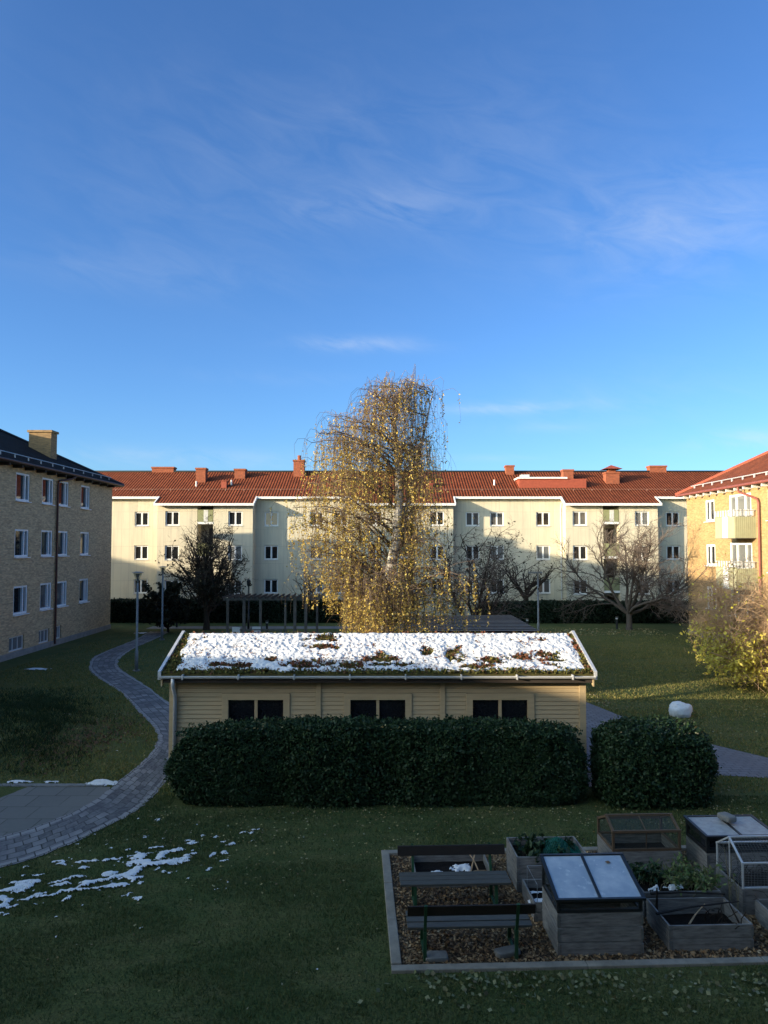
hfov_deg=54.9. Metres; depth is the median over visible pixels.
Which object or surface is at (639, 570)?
bare tree
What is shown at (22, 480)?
window
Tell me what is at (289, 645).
roof snow
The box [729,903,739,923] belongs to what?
stick
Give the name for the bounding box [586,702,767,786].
path
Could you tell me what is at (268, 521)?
window
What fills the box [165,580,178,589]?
window
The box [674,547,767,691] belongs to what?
twiggy bush
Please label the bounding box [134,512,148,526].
window
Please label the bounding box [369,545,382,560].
window
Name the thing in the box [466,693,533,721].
window
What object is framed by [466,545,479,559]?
window
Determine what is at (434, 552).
window
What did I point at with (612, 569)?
balcony door
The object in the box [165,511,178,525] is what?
window
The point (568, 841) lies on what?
plant
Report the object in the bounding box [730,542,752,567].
window
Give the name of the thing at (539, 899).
snow patch
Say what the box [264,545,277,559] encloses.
window
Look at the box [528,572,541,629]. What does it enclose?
street lamp
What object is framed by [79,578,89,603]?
window
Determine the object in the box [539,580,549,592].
window
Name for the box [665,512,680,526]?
window
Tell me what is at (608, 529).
balcony door
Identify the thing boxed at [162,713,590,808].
hedge
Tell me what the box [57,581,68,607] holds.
window
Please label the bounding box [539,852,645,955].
cold frame
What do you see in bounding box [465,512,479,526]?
window
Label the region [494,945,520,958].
flat stone
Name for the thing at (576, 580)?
window
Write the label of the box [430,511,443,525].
window
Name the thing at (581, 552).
window
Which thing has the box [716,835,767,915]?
planter box
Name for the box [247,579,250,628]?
street lamp
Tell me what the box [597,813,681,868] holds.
cold frame
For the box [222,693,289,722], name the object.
window
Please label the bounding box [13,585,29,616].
window
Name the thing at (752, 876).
dead vines
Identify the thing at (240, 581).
window
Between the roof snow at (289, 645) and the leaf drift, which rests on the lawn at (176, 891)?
the leaf drift
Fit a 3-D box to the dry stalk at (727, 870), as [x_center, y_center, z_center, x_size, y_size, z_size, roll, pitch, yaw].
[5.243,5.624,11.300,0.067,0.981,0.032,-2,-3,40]
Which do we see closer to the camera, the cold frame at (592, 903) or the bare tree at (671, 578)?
the cold frame at (592, 903)
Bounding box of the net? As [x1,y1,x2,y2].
[538,837,581,853]
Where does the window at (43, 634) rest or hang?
in the brick block at (55, 541)
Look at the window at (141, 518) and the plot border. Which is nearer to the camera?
the plot border
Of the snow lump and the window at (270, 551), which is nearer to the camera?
the snow lump
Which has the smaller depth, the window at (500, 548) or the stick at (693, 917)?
the stick at (693, 917)
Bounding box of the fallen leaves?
[6,628,766,1008]
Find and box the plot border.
[381,845,767,973]
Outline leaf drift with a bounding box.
[357,969,767,1014]
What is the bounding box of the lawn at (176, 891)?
[0,617,767,1023]
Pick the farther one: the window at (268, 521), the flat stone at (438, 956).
the window at (268, 521)
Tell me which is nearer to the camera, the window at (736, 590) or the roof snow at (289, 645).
the roof snow at (289, 645)
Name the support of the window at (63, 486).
in the brick block at (55, 541)
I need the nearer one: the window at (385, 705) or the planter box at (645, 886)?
the planter box at (645, 886)
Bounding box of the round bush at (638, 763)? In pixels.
[587,714,721,810]
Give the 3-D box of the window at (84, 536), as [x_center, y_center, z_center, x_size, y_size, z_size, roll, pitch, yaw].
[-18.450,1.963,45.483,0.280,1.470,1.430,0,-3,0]
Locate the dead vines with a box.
[713,847,767,899]
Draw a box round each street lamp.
[132,572,143,671]
[159,566,165,639]
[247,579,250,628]
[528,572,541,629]
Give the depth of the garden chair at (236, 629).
42.30 m
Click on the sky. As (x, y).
(221, 220)
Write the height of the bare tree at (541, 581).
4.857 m
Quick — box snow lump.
[669,701,692,717]
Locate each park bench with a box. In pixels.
[397,842,511,905]
[405,903,535,961]
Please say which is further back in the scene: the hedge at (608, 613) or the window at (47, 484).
the hedge at (608, 613)
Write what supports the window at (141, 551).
in the apartment block at (156, 511)
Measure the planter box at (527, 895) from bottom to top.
0.293 m
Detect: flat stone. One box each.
[426,950,448,962]
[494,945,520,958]
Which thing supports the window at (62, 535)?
in the brick block at (55, 541)
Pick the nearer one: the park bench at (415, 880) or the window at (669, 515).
the park bench at (415, 880)
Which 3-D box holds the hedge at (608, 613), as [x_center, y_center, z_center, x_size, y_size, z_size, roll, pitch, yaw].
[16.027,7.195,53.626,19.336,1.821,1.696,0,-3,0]
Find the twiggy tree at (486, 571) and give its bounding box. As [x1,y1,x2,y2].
[411,515,553,622]
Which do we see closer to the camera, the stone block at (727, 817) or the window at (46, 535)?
the stone block at (727, 817)
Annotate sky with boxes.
[0,0,767,470]
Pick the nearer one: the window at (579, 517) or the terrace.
the terrace
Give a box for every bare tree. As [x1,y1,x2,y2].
[496,560,555,600]
[535,508,715,630]
[653,558,687,599]
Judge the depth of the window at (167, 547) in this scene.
58.17 m
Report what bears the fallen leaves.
on the lawn at (176, 891)
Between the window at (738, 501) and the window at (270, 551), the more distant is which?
the window at (270, 551)
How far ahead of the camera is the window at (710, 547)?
43.89 m
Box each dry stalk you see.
[724,848,728,891]
[730,864,732,904]
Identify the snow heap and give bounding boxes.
[88,779,117,785]
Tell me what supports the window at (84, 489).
in the brick block at (55, 541)
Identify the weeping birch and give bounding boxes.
[269,365,489,632]
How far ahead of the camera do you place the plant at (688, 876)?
11.40 m
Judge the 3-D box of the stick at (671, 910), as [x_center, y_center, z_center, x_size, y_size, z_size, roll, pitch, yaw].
[4.505,5.675,10.611,1.343,0.062,0.046,1,-3,-13]
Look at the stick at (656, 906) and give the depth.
10.96 m
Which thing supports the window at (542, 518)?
in the apartment block at (156, 511)
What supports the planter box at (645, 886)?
on the chip bed ground at (647, 940)
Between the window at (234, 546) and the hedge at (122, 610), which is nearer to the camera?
the hedge at (122, 610)
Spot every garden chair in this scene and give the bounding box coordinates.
[232,627,239,632]
[252,627,260,632]
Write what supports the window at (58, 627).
in the brick block at (55, 541)
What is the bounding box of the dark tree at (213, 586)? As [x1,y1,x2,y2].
[155,512,257,629]
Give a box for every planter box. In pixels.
[411,855,493,888]
[506,836,585,892]
[522,879,548,921]
[636,868,721,917]
[646,897,753,950]
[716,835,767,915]
[755,899,767,930]
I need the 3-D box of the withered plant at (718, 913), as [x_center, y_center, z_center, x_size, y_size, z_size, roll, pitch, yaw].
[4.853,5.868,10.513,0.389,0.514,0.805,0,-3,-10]
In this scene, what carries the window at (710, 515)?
in the yellow brick block at (727, 511)
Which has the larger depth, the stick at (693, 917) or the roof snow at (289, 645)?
the roof snow at (289, 645)
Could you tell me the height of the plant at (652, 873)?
0.327 m
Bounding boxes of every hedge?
[110,597,354,622]
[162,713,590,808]
[473,599,688,623]
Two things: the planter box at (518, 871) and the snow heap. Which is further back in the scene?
the snow heap
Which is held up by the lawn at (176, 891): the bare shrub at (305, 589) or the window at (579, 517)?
the bare shrub at (305, 589)
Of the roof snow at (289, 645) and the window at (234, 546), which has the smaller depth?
the roof snow at (289, 645)
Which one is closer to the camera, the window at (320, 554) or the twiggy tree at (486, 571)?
the twiggy tree at (486, 571)
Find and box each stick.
[650,891,724,894]
[655,888,657,909]
[656,901,738,914]
[688,907,701,924]
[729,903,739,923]
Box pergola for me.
[222,593,325,632]
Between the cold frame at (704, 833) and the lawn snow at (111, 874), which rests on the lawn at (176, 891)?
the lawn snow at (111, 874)
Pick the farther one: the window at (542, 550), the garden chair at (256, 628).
the window at (542, 550)
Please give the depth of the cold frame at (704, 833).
12.54 m
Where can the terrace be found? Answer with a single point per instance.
(29, 806)
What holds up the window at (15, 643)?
in the brick block at (55, 541)
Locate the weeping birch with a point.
(372, 601)
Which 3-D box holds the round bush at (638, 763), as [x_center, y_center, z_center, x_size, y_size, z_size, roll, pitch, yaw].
[5.937,5.471,16.445,2.755,1.798,1.939,0,-3,0]
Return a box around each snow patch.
[449,864,470,870]
[528,891,542,902]
[648,885,659,890]
[663,884,682,890]
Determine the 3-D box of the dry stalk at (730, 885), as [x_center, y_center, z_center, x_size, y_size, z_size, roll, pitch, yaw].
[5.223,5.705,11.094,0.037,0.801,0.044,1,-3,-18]
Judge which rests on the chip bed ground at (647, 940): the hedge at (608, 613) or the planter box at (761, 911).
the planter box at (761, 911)
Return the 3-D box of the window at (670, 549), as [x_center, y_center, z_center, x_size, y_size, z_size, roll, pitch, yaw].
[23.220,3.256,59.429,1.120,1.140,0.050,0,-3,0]
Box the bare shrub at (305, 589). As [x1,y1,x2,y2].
[287,564,335,595]
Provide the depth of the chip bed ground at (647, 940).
10.52 m
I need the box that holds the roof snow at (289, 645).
[176,632,584,671]
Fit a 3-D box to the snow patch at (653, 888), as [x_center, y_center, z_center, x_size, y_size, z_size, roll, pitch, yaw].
[4.102,5.697,11.207,0.220,0.060,0.160,0,-3,-2]
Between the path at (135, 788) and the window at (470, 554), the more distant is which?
the window at (470, 554)
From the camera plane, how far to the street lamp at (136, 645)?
32.91 m
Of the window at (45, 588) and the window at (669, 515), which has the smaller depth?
the window at (45, 588)
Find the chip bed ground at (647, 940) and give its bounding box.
[390,850,767,964]
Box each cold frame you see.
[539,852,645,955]
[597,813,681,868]
[683,814,767,876]
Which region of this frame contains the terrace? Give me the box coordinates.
[0,783,109,835]
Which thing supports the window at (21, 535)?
in the brick block at (55, 541)
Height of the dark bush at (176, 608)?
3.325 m
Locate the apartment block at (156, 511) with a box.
[96,455,721,615]
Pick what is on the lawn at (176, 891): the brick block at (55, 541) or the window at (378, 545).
the brick block at (55, 541)
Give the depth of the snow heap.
17.28 m
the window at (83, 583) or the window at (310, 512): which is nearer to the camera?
the window at (83, 583)
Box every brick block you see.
[0,429,124,661]
[675,451,767,653]
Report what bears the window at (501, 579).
in the apartment block at (156, 511)
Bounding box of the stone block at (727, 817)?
[717,812,736,822]
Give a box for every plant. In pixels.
[513,832,547,862]
[542,836,575,853]
[627,856,678,886]
[655,852,736,896]
[703,905,745,928]
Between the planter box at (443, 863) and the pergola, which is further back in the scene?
the pergola
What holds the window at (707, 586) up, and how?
in the yellow brick block at (727, 511)
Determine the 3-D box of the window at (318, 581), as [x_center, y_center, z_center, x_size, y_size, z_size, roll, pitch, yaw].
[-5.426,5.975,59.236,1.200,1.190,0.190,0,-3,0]
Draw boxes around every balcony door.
[607,528,612,542]
[607,562,613,577]
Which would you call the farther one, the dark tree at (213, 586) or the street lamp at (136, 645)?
the dark tree at (213, 586)
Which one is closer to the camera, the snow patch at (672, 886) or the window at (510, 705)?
the snow patch at (672, 886)
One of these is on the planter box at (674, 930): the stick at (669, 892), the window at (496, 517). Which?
the stick at (669, 892)
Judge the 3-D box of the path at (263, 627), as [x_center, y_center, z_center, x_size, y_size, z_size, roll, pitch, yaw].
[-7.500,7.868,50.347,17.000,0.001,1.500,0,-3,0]
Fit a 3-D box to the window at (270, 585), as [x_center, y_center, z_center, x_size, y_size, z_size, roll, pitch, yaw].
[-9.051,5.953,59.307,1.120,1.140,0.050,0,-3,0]
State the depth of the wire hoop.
11.49 m
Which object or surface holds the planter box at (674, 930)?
on the chip bed ground at (647, 940)
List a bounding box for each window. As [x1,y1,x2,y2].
[9,635,22,651]
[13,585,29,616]
[14,529,30,557]
[15,472,31,502]
[39,628,47,643]
[40,582,52,610]
[41,530,53,556]
[42,477,54,505]
[56,626,59,638]
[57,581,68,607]
[58,531,67,556]
[59,481,70,507]
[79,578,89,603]
[80,532,90,555]
[81,485,91,509]
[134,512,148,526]
[134,545,147,559]
[134,579,147,592]
[164,545,178,560]
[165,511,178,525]
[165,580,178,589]
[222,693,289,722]
[228,511,241,525]
[228,545,241,560]
[229,580,241,593]
[264,512,278,526]
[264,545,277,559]
[264,579,277,592]
[309,512,322,526]
[309,545,322,559]
[309,579,322,592]
[344,693,411,720]
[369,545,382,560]
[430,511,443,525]
[430,545,443,560]
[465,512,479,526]
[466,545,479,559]
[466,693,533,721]
[489,512,504,526]
[490,545,503,559]
[490,579,503,592]
[536,512,550,526]
[536,545,549,559]
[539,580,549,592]
[573,511,586,525]
[573,545,587,560]
[573,580,586,593]
[635,511,648,525]
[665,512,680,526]
[666,545,679,559]
[703,499,714,522]
[704,544,715,566]
[705,586,715,608]
[729,492,750,516]
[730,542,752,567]
[730,590,752,616]
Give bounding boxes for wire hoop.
[527,865,541,901]
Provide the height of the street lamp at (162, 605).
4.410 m
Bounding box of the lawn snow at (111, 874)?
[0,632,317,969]
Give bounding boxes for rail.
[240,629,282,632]
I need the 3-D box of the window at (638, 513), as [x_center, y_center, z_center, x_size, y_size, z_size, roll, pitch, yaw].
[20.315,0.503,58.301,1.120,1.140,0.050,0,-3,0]
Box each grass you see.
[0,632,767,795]
[0,686,135,774]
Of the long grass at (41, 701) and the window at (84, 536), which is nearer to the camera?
the long grass at (41, 701)
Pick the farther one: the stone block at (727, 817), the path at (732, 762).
the path at (732, 762)
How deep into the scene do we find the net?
12.29 m
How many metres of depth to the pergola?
44.25 m
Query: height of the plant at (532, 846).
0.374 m
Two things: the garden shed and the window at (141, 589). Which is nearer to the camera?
the garden shed
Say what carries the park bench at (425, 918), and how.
on the chip bed ground at (647, 940)
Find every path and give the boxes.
[0,631,169,867]
[146,626,395,628]
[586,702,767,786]
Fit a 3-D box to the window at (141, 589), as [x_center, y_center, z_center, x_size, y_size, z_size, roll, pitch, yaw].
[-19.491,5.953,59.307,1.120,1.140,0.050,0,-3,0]
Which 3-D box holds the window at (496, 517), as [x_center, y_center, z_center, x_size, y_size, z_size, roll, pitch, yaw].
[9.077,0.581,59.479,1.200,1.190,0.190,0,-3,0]
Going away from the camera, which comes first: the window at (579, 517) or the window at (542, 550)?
the window at (579, 517)
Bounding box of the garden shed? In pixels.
[158,630,596,784]
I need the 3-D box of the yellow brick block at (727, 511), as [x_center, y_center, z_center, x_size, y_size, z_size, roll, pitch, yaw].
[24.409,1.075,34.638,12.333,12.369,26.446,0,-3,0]
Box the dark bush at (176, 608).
[135,582,193,631]
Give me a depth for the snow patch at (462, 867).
12.49 m
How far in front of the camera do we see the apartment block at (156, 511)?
59.36 m

